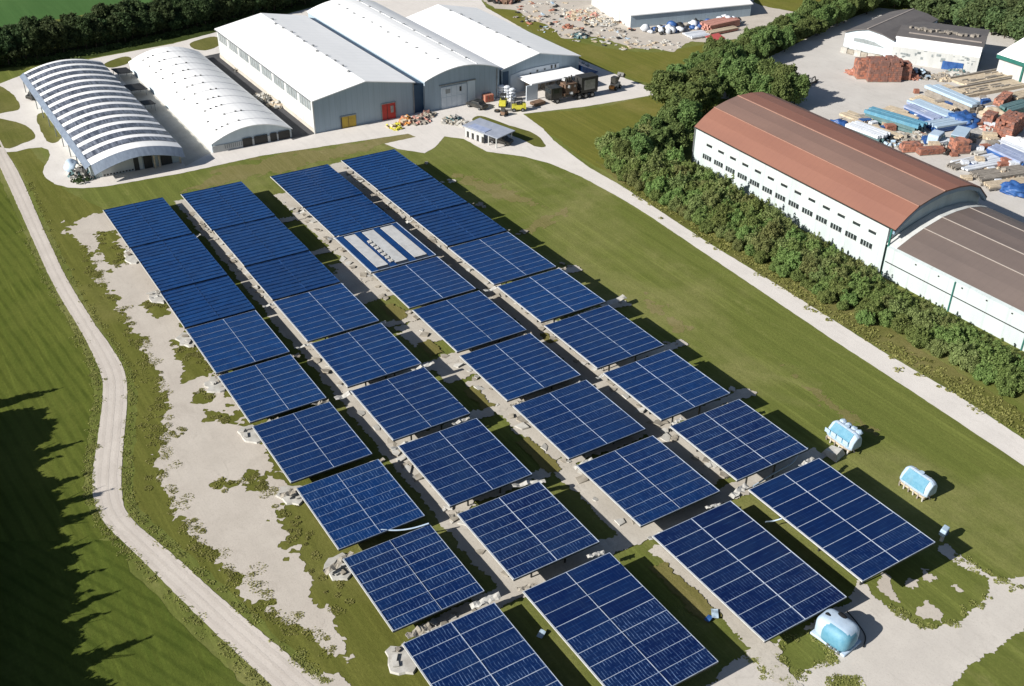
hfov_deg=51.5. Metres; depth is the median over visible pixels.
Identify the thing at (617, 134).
hedge shrub
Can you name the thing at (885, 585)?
sand
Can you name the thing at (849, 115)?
plank bundle
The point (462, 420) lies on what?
sheeting scrap
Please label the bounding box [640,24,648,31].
wrapped bundle
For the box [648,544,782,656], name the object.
path
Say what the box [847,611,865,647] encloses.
hose
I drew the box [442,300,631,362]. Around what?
path
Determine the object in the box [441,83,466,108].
sliding door
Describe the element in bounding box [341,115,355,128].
yellow door
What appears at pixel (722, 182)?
hedge shrub
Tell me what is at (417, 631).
sheeting scrap
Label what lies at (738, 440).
solar table
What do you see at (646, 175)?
hedge shrub
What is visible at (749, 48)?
round tree
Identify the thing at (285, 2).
hedgerow tree
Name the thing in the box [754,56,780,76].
round tree
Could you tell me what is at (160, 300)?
concrete pad
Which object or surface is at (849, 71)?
rubble heap
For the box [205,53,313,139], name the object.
asphalt
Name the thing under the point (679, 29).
wrapped bundle
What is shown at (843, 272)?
hedge shrub
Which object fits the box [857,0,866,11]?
round tree
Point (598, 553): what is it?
sheeting scrap
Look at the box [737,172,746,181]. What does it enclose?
window
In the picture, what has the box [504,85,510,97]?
sack stack
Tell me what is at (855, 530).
solar table
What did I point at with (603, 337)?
solar table
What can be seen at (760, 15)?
yard
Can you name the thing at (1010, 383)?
hedge shrub
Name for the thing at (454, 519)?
broken slab
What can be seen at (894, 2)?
woodland tree
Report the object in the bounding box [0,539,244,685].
field
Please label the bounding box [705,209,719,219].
hedge shrub
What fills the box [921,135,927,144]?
pallet load
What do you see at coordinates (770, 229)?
hedge shrub
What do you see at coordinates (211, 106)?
arched shed
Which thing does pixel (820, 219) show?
window
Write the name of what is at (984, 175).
plank bundle
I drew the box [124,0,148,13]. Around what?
hedgerow tree
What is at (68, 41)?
hedgerow tree
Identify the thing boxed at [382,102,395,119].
red door
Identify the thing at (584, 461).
sheeting scrap
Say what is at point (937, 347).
hedge shrub
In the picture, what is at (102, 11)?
hedgerow tree
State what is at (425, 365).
sheeting scrap
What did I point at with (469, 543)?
path
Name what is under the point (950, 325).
hedge shrub
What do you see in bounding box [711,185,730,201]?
hedge shrub
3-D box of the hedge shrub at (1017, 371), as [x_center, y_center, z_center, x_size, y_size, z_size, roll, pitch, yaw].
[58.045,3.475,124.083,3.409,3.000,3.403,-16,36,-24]
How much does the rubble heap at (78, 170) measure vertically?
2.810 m
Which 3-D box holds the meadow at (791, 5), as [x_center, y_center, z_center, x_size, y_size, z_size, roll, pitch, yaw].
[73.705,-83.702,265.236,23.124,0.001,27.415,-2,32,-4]
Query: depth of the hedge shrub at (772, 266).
147.10 m
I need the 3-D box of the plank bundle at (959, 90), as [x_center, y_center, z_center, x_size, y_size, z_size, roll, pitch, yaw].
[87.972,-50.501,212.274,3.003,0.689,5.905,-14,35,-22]
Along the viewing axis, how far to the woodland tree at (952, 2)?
253.26 m
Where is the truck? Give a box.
[530,72,597,105]
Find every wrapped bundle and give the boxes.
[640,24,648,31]
[666,21,676,26]
[676,26,683,31]
[689,20,697,25]
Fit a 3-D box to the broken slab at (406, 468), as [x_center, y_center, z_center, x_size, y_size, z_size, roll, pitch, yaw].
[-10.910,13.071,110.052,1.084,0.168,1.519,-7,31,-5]
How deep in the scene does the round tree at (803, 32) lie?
236.81 m
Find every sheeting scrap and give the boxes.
[279,487,298,497]
[310,399,328,404]
[323,551,353,574]
[334,388,357,399]
[390,437,421,450]
[405,622,430,638]
[411,361,433,370]
[449,511,461,516]
[452,417,469,424]
[469,592,500,609]
[483,286,496,290]
[509,399,524,406]
[512,479,545,486]
[517,583,537,590]
[573,457,592,469]
[586,550,604,557]
[671,417,682,424]
[705,503,720,508]
[729,482,748,498]
[798,457,814,465]
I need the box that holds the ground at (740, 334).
[0,0,1023,685]
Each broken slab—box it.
[313,357,320,363]
[320,369,329,372]
[357,410,364,416]
[360,272,366,276]
[373,424,379,430]
[392,450,399,455]
[396,455,405,462]
[402,464,411,473]
[414,473,423,481]
[419,331,428,336]
[429,618,437,625]
[443,504,452,509]
[448,614,456,619]
[450,516,458,521]
[453,363,463,367]
[473,385,483,389]
[474,549,485,554]
[515,422,528,429]
[516,419,527,422]
[540,443,547,450]
[575,474,587,483]
[614,518,624,525]
[634,408,645,413]
[653,419,663,426]
[660,428,668,433]
[660,432,670,441]
[702,457,710,462]
[703,461,711,468]
[719,471,729,478]
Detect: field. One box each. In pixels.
[0,0,151,26]
[0,182,114,541]
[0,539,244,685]
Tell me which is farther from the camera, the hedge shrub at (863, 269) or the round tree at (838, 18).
the round tree at (838, 18)
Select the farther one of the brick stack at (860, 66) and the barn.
the barn
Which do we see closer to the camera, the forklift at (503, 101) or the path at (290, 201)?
the path at (290, 201)
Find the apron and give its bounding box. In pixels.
[0,0,652,187]
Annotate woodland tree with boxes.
[889,0,904,7]
[902,0,913,6]
[909,0,949,15]
[928,2,951,22]
[948,0,957,4]
[948,0,974,25]
[957,0,998,28]
[980,6,1007,34]
[995,0,1005,8]
[995,11,1020,37]
[1005,0,1019,7]
[1005,7,1014,11]
[1006,16,1023,42]
[1010,0,1023,16]
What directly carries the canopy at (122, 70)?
on the asphalt at (192, 145)
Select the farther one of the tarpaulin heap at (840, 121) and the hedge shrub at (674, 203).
the tarpaulin heap at (840, 121)
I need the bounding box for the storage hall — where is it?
[892,21,989,72]
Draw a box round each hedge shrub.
[594,129,621,149]
[596,132,619,147]
[599,140,609,158]
[600,142,612,158]
[603,157,616,168]
[611,158,627,172]
[616,166,627,181]
[622,166,642,185]
[624,149,640,163]
[624,157,640,167]
[626,119,657,145]
[627,161,646,173]
[632,178,644,190]
[637,154,647,164]
[638,154,661,167]
[638,167,652,186]
[639,156,666,174]
[643,185,651,196]
[644,147,671,166]
[645,174,668,193]
[648,135,666,150]
[649,189,662,201]
[651,167,675,180]
[658,194,671,205]
[659,144,676,151]
[660,145,684,165]
[661,161,677,168]
[662,187,674,194]
[666,186,683,199]
[667,158,681,167]
[668,170,694,190]
[668,195,682,212]
[669,165,692,178]
[676,204,688,215]
[678,192,692,207]
[679,159,691,169]
[680,181,697,194]
[683,207,694,220]
[685,161,703,175]
[685,188,703,196]
[687,194,704,213]
[691,165,717,180]
[691,203,711,219]
[692,213,706,224]
[693,169,714,182]
[696,178,709,188]
[696,182,715,194]
[699,219,716,234]
[701,185,722,208]
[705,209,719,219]
[707,200,730,214]
[709,172,738,195]
[710,210,730,228]
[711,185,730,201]
[713,224,728,237]
[716,196,734,205]
[721,222,737,236]
[723,228,736,242]
[724,178,744,198]
[725,186,743,203]
[726,208,746,227]
[727,201,746,209]
[727,207,737,213]
[732,238,743,250]
[734,224,758,242]
[737,204,748,214]
[737,212,759,227]
[740,197,770,215]
[741,193,763,201]
[742,228,758,244]
[744,244,755,255]
[748,204,765,223]
[751,231,773,253]
[752,224,761,232]
[753,247,768,263]
[757,222,784,239]
[758,218,772,229]
[761,203,784,222]
[766,217,782,237]
[766,241,782,259]
[768,235,783,241]
[769,258,780,271]
[771,246,790,264]
[773,236,795,249]
[775,216,797,230]
[775,263,791,277]
[780,228,789,239]
[784,227,807,241]
[784,239,804,251]
[784,250,803,270]
[789,269,806,281]
[796,230,810,239]
[797,248,820,258]
[799,254,818,277]
[800,278,818,289]
[802,238,824,254]
[807,231,822,242]
[808,253,834,274]
[809,265,827,279]
[809,283,825,294]
[817,289,836,303]
[818,239,830,248]
[818,271,842,290]
[819,250,833,257]
[822,244,838,253]
[822,252,844,265]
[823,261,844,275]
[828,275,851,299]
[829,264,848,282]
[830,248,847,263]
[836,299,848,310]
[837,265,856,275]
[839,289,860,305]
[845,257,867,268]
[846,271,869,293]
[849,280,872,299]
[852,266,873,279]
[854,306,864,315]
[855,309,875,325]
[857,297,870,305]
[859,263,880,279]
[864,298,883,317]
[866,286,886,303]
[868,278,887,294]
[870,274,888,287]
[878,284,899,296]
[878,308,896,326]
[879,294,895,309]
[886,296,911,316]
[890,312,912,333]
[892,289,915,308]
[904,325,921,342]
[906,296,922,314]
[906,307,931,325]
[909,325,937,348]
[912,308,942,329]
[917,296,931,308]
[919,298,933,311]
[925,338,947,357]
[929,321,943,337]
[932,313,956,327]
[933,304,951,321]
[933,325,967,349]
[945,321,966,336]
[945,339,978,365]
[952,316,964,325]
[957,351,981,373]
[961,325,984,342]
[969,337,991,356]
[970,360,998,384]
[972,343,1004,367]
[977,330,991,341]
[984,339,996,348]
[985,345,1016,371]
[989,338,1003,346]
[992,364,1023,380]
[993,340,1012,356]
[994,371,1023,397]
[1006,345,1023,367]
[1015,359,1023,370]
[1018,377,1023,392]
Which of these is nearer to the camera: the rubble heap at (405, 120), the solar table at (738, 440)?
the solar table at (738, 440)
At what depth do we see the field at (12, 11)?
257.85 m
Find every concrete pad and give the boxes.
[124,252,138,263]
[146,290,165,303]
[175,332,195,347]
[204,376,225,392]
[237,424,261,443]
[275,485,303,505]
[324,552,351,580]
[385,642,416,674]
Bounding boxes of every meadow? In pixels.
[488,8,567,42]
[526,97,663,169]
[553,41,703,83]
[754,0,820,11]
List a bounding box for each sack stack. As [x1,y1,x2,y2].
[498,84,504,97]
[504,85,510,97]
[509,88,515,100]
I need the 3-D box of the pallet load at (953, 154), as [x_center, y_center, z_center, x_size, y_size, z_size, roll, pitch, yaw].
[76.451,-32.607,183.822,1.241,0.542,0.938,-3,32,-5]
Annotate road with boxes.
[550,154,1023,465]
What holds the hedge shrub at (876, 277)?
on the ground at (740, 334)
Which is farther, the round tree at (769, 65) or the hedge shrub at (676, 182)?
the round tree at (769, 65)
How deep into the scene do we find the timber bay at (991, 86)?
213.85 m
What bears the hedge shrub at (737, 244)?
on the ground at (740, 334)
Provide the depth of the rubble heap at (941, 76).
218.54 m
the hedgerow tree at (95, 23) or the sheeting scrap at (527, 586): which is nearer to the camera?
the sheeting scrap at (527, 586)
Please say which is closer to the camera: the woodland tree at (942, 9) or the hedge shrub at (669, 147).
the hedge shrub at (669, 147)
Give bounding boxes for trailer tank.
[825,419,862,454]
[898,466,936,501]
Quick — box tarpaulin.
[578,61,597,72]
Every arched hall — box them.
[691,92,986,272]
[881,202,1023,350]
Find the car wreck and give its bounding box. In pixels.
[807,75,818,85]
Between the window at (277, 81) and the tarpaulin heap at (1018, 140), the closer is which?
the tarpaulin heap at (1018, 140)
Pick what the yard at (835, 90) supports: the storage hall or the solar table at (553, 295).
the storage hall
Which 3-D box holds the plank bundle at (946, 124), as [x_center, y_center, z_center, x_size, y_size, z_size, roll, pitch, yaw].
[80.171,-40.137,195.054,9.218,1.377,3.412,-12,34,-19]
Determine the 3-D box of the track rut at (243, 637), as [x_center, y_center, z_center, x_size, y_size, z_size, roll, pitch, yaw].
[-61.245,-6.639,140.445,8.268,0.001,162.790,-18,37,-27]
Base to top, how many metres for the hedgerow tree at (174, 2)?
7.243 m
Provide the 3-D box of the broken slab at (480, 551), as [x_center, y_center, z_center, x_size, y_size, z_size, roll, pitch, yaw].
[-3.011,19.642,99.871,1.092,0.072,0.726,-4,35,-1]
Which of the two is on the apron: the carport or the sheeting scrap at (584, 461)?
the carport
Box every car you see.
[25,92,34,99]
[466,99,487,109]
[489,135,513,145]
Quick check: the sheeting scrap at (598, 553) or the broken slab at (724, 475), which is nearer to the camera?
the sheeting scrap at (598, 553)
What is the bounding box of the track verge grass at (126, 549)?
[16,173,333,685]
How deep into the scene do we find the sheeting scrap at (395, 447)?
110.38 m
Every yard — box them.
[484,0,792,51]
[721,8,1023,222]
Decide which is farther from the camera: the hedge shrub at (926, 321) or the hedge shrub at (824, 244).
the hedge shrub at (824, 244)
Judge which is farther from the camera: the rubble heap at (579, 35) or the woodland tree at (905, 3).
the woodland tree at (905, 3)
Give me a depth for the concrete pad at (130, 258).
148.45 m
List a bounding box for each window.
[218,33,226,45]
[228,41,237,54]
[239,49,248,62]
[250,57,259,71]
[261,66,271,80]
[273,75,283,89]
[286,84,296,99]
[299,94,310,110]
[703,153,711,161]
[714,159,722,168]
[725,166,734,174]
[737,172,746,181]
[749,179,759,188]
[761,186,771,195]
[774,193,785,202]
[787,200,798,209]
[801,207,812,217]
[815,215,826,224]
[829,222,841,232]
[844,231,856,241]
[854,38,883,47]
[859,239,872,249]
[868,228,876,234]
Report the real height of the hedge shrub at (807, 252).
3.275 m
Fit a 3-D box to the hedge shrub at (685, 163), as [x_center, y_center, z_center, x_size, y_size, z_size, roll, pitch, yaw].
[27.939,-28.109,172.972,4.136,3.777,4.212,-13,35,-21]
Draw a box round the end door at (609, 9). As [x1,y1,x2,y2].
[601,0,619,20]
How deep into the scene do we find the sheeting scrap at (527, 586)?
93.85 m
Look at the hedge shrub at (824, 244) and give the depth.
150.21 m
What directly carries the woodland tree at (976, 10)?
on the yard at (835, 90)
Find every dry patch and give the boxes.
[180,134,413,192]
[380,303,407,320]
[417,339,442,356]
[451,173,545,207]
[463,385,495,408]
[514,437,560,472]
[525,207,567,234]
[540,332,557,342]
[643,292,693,332]
[648,562,721,622]
[780,364,880,435]
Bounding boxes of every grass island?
[0,86,19,112]
[0,119,34,147]
[37,112,60,142]
[104,56,131,67]
[190,36,218,49]
[472,116,545,146]
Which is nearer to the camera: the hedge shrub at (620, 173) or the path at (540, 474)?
the path at (540, 474)
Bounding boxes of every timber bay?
[949,68,1012,84]
[949,77,1023,96]
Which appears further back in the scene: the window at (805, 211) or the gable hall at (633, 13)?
the gable hall at (633, 13)
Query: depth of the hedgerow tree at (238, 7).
248.95 m
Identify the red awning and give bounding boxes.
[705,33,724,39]
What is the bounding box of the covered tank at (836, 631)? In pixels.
[810,609,860,656]
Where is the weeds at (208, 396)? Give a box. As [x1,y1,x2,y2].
[80,231,353,658]
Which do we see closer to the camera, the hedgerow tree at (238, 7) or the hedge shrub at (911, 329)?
the hedge shrub at (911, 329)
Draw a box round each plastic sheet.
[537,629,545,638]
[601,294,625,306]
[704,615,712,621]
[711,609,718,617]
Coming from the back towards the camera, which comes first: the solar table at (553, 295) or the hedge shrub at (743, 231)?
the hedge shrub at (743, 231)
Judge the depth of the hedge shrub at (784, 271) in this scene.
145.57 m
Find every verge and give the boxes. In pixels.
[7,148,429,685]
[596,162,1023,434]
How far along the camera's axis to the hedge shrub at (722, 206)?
159.35 m
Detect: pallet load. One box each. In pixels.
[859,118,871,122]
[868,120,877,123]
[884,123,896,131]
[913,88,919,93]
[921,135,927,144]
[928,141,940,145]
[934,99,944,102]
[939,139,947,144]
[949,152,957,156]
[960,159,969,163]
[960,175,972,180]
[969,136,976,142]
[974,156,984,161]
[975,145,984,150]
[980,98,990,104]
[980,143,990,148]
[981,131,997,139]
[985,140,999,145]
[986,136,999,139]
[997,161,1009,166]
[1000,157,1011,160]
[1008,160,1018,165]
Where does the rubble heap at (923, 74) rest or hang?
on the yard at (835, 90)
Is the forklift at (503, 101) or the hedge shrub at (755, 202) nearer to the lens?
the hedge shrub at (755, 202)
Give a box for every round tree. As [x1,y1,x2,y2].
[611,138,632,159]
[619,126,639,139]
[629,132,653,156]
[634,113,666,128]
[644,69,683,104]
[647,126,674,148]
[656,105,683,126]
[659,92,682,110]
[666,62,694,82]
[667,122,693,149]
[674,79,712,110]
[676,98,702,130]
[682,51,705,67]
[682,66,717,83]
[697,57,722,69]
[697,72,727,112]
[702,35,727,51]
[702,47,717,55]
[705,44,725,61]
[711,50,734,59]
[716,56,750,96]
[723,41,738,58]
[724,68,753,97]
[730,40,743,48]
[734,26,757,41]
[736,45,746,57]
[737,35,750,45]
[739,53,764,75]
[744,43,760,58]
[750,32,774,59]
[750,73,773,93]
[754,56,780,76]
[755,25,764,29]
[756,25,782,46]
[768,72,793,101]
[769,36,776,53]
[770,63,799,90]
[772,17,786,27]
[777,22,799,41]
[778,25,795,51]
[779,14,791,24]
[785,11,800,23]
[788,71,810,104]
[793,23,801,42]
[795,21,806,43]
[796,0,819,14]
[798,18,815,36]
[807,15,820,37]
[808,4,834,24]
[816,17,828,34]
[819,0,830,6]
[827,3,839,29]
[829,5,840,27]
[830,0,851,25]
[843,2,855,22]
[848,0,860,9]
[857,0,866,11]
[860,0,877,13]
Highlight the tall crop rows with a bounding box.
[0,1,300,66]
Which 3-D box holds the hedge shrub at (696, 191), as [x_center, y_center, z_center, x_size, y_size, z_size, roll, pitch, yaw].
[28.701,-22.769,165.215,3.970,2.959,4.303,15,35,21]
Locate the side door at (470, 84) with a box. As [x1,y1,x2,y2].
[467,80,474,100]
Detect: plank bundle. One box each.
[682,30,709,39]
[700,16,739,29]
[706,26,739,34]
[839,110,873,122]
[845,120,890,142]
[846,119,903,138]
[864,106,927,132]
[881,105,908,112]
[891,109,918,118]
[904,104,945,119]
[906,99,954,117]
[910,94,957,111]
[916,115,927,120]
[924,84,982,112]
[925,117,972,130]
[942,84,968,93]
[946,155,988,169]
[950,153,1000,170]
[968,164,1023,182]
[970,127,992,138]
[970,147,987,155]
[980,177,1023,190]
[981,101,999,107]
[986,143,1023,165]
[998,138,1023,152]
[1000,99,1023,112]
[1012,89,1023,100]
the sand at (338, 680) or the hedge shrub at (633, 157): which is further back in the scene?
the hedge shrub at (633, 157)
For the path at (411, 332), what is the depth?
132.92 m
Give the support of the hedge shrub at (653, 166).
on the ground at (740, 334)
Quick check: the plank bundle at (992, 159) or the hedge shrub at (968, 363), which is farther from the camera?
the plank bundle at (992, 159)
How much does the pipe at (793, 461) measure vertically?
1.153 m
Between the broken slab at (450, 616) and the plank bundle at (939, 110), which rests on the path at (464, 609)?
the broken slab at (450, 616)
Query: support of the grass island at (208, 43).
on the apron
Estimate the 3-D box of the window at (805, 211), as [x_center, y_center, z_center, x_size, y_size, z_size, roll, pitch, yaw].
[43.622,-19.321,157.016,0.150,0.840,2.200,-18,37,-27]
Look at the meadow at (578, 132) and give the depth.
196.12 m
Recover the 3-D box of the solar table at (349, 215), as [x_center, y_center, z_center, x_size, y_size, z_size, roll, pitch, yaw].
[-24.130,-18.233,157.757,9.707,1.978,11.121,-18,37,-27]
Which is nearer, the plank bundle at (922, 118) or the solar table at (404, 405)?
the solar table at (404, 405)
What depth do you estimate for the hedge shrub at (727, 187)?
164.23 m
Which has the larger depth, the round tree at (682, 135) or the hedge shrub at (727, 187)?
the round tree at (682, 135)
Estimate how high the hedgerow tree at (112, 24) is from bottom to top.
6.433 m
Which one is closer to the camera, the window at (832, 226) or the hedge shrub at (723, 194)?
the window at (832, 226)
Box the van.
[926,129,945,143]
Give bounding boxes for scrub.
[70,175,89,183]
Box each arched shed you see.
[19,59,184,177]
[128,46,291,152]
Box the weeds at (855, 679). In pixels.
[742,553,1023,685]
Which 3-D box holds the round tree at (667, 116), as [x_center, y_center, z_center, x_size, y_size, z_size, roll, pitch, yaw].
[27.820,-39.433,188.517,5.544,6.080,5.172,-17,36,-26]
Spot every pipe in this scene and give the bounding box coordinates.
[381,523,428,530]
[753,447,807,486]
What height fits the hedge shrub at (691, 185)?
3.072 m
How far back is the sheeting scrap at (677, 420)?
112.36 m
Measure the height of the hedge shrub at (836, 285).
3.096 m
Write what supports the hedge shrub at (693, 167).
on the ground at (740, 334)
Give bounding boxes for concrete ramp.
[822,445,844,461]
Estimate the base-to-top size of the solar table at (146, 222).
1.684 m
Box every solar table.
[103,197,191,248]
[130,234,227,291]
[160,276,254,328]
[181,181,274,230]
[185,310,289,374]
[214,216,308,266]
[218,354,325,423]
[244,251,339,300]
[252,402,371,483]
[270,164,362,208]
[273,283,378,342]
[296,459,424,550]
[304,194,394,236]
[310,323,420,387]
[334,222,435,273]
[341,149,432,191]
[343,524,483,632]
[350,367,469,441]
[373,256,475,308]
[378,178,466,229]
[398,418,531,507]
[402,602,562,685]
[411,203,506,259]
[412,291,525,352]
[448,232,555,296]
[457,482,598,580]
[459,333,580,401]
[497,268,605,334]
[512,380,644,459]
[522,552,717,685]
[544,305,663,380]
[576,435,719,527]
[603,349,729,431]
[652,500,846,642]
[670,399,807,483]
[748,458,934,584]
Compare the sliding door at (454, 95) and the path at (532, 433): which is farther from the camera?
the sliding door at (454, 95)
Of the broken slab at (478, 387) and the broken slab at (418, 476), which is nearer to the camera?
the broken slab at (418, 476)
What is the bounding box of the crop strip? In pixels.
[0,0,329,68]
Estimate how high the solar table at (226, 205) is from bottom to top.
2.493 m
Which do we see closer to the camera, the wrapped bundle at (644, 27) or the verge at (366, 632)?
the verge at (366, 632)
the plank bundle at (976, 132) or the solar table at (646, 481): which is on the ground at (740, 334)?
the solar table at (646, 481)
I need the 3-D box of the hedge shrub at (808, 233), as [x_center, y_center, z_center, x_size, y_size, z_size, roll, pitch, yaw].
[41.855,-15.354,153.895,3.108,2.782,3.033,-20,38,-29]
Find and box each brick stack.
[853,57,868,79]
[865,56,889,82]
[885,55,903,82]
[898,140,923,152]
[901,60,912,80]
[915,145,945,155]
[948,136,972,154]
[981,109,998,122]
[992,90,1012,105]
[993,110,1023,138]
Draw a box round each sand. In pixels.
[307,612,348,662]
[311,672,350,685]
[329,263,376,301]
[706,544,1023,685]
[876,572,899,602]
[905,578,918,588]
[915,600,942,622]
[921,568,936,581]
[951,584,962,591]
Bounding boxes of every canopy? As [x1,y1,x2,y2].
[111,67,132,80]
[124,83,147,94]
[139,100,155,110]
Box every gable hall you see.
[214,13,414,133]
[307,0,500,112]
[405,4,580,91]
[591,0,752,27]
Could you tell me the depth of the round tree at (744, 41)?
226.73 m
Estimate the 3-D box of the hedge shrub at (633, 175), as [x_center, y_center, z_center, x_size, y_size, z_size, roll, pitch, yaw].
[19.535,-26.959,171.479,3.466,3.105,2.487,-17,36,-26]
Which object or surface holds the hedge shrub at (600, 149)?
on the meadow at (578, 132)
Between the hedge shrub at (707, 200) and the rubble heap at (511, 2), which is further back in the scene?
the rubble heap at (511, 2)
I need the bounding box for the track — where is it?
[0,147,318,685]
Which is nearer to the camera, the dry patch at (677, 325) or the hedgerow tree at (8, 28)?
the dry patch at (677, 325)
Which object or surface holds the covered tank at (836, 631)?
on the sand at (896, 651)
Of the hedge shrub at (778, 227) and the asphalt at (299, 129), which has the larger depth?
the asphalt at (299, 129)
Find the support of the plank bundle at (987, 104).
on the yard at (835, 90)
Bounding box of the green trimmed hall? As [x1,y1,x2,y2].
[996,38,1023,82]
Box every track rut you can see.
[0,151,298,685]
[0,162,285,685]
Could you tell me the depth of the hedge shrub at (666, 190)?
166.39 m
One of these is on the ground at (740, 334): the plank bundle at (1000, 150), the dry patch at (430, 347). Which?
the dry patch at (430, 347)
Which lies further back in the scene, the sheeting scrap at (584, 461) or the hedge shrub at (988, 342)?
the hedge shrub at (988, 342)
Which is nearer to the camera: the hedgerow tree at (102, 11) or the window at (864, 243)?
the window at (864, 243)
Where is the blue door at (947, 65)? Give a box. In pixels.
[941,61,963,69]
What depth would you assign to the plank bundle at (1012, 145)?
185.72 m
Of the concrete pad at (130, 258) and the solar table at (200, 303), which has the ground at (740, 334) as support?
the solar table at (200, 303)
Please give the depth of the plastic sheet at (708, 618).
92.89 m
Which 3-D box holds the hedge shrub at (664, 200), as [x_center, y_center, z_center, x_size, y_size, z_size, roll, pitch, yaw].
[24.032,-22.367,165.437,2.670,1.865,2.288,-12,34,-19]
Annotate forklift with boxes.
[498,88,507,107]
[505,94,525,111]
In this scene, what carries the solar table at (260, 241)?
on the ground at (740, 334)
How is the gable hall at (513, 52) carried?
on the apron
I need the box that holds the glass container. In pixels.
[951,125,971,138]
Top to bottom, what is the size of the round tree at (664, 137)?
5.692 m
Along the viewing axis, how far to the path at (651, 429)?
116.95 m
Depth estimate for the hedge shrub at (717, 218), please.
157.22 m
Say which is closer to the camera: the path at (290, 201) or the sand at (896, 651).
the sand at (896, 651)
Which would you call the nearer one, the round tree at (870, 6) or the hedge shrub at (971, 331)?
the hedge shrub at (971, 331)
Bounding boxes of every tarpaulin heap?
[830,118,847,126]
[946,109,979,128]
[978,106,1004,116]
[998,180,1023,197]
[999,135,1023,146]
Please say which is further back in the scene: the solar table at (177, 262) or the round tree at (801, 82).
the round tree at (801, 82)
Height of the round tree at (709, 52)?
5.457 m
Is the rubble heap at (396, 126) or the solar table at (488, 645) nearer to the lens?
the solar table at (488, 645)
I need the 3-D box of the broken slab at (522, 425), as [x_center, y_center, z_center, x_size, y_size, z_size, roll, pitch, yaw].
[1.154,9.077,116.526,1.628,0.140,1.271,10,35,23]
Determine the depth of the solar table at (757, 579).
95.57 m
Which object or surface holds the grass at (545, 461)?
on the ground at (740, 334)
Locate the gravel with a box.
[61,212,354,660]
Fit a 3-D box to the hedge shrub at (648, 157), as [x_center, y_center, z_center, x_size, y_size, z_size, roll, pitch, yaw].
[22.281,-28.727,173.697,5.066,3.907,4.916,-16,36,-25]
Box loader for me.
[609,72,625,90]
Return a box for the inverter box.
[939,525,949,541]
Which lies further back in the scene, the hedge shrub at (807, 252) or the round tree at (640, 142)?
the round tree at (640, 142)
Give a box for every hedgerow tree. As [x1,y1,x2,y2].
[0,29,16,64]
[2,23,17,32]
[4,38,27,61]
[9,24,31,58]
[18,15,40,28]
[21,24,41,58]
[33,27,56,55]
[39,15,54,49]
[40,18,67,52]
[55,24,76,51]
[59,11,76,46]
[60,15,86,48]
[75,16,97,49]
[83,12,96,18]
[85,17,106,47]
[90,2,115,19]
[97,18,113,44]
[105,13,124,42]
[107,11,139,41]
[108,0,129,15]
[123,10,139,38]
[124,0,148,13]
[134,8,164,36]
[146,9,163,32]
[147,0,173,5]
[150,0,175,32]
[164,11,190,30]
[167,0,183,9]
[176,0,199,28]
[191,0,204,25]
[195,0,215,24]
[212,0,235,19]
[226,0,243,17]
[238,0,254,14]
[248,0,267,13]
[259,0,273,12]
[276,0,292,8]
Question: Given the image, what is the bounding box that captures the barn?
[840,8,938,56]
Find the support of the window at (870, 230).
in the arched hall at (856, 195)
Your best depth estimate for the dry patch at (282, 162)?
178.92 m
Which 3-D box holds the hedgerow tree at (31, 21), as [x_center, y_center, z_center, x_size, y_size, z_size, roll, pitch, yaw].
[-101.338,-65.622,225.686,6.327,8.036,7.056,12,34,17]
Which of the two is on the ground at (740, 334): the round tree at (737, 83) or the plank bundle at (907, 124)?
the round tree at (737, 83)
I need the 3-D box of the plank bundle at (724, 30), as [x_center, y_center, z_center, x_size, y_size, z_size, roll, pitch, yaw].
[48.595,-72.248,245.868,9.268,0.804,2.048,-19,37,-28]
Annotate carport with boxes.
[462,118,514,147]
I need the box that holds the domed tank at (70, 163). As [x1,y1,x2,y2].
[64,158,79,173]
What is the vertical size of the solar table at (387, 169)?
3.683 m
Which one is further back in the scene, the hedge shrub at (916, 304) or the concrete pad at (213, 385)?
the hedge shrub at (916, 304)
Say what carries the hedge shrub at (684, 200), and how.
on the ground at (740, 334)
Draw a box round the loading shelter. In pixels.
[518,67,582,100]
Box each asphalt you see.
[119,68,210,165]
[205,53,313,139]
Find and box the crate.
[482,92,493,102]
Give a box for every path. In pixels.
[175,199,520,598]
[209,216,297,239]
[242,247,331,271]
[267,278,362,308]
[274,192,363,270]
[296,195,384,220]
[303,319,407,349]
[327,224,421,250]
[330,162,726,484]
[333,267,393,303]
[339,358,446,394]
[361,254,457,282]
[386,406,494,448]
[394,319,441,346]
[402,265,581,323]
[420,589,525,631]
[430,353,476,382]
[437,468,559,510]
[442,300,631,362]
[466,378,562,459]
[471,588,513,608]
[493,339,687,411]
[497,447,826,602]
[554,455,643,546]
[556,388,756,466]
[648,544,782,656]
[746,645,802,685]
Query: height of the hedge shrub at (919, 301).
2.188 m
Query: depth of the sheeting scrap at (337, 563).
97.09 m
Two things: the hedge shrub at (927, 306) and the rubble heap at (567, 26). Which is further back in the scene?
the rubble heap at (567, 26)
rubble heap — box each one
[67,163,95,179]
[253,92,271,102]
[266,99,282,108]
[385,122,402,130]
[398,114,413,125]
[411,115,430,125]
[418,110,436,118]
[441,114,460,124]
[453,118,469,126]
[487,0,520,4]
[562,9,598,20]
[562,23,573,28]
[571,32,589,38]
[584,17,618,26]
[844,68,853,75]
[883,136,900,146]
[896,131,916,142]
[906,131,927,143]
[911,71,920,80]
[912,67,930,79]
[930,72,950,81]
[940,143,950,155]
[941,68,968,75]
[979,124,993,130]
[984,166,1022,178]
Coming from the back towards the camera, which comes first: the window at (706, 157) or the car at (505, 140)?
the car at (505, 140)
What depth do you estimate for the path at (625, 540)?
102.44 m
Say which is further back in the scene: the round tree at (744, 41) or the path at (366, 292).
the round tree at (744, 41)

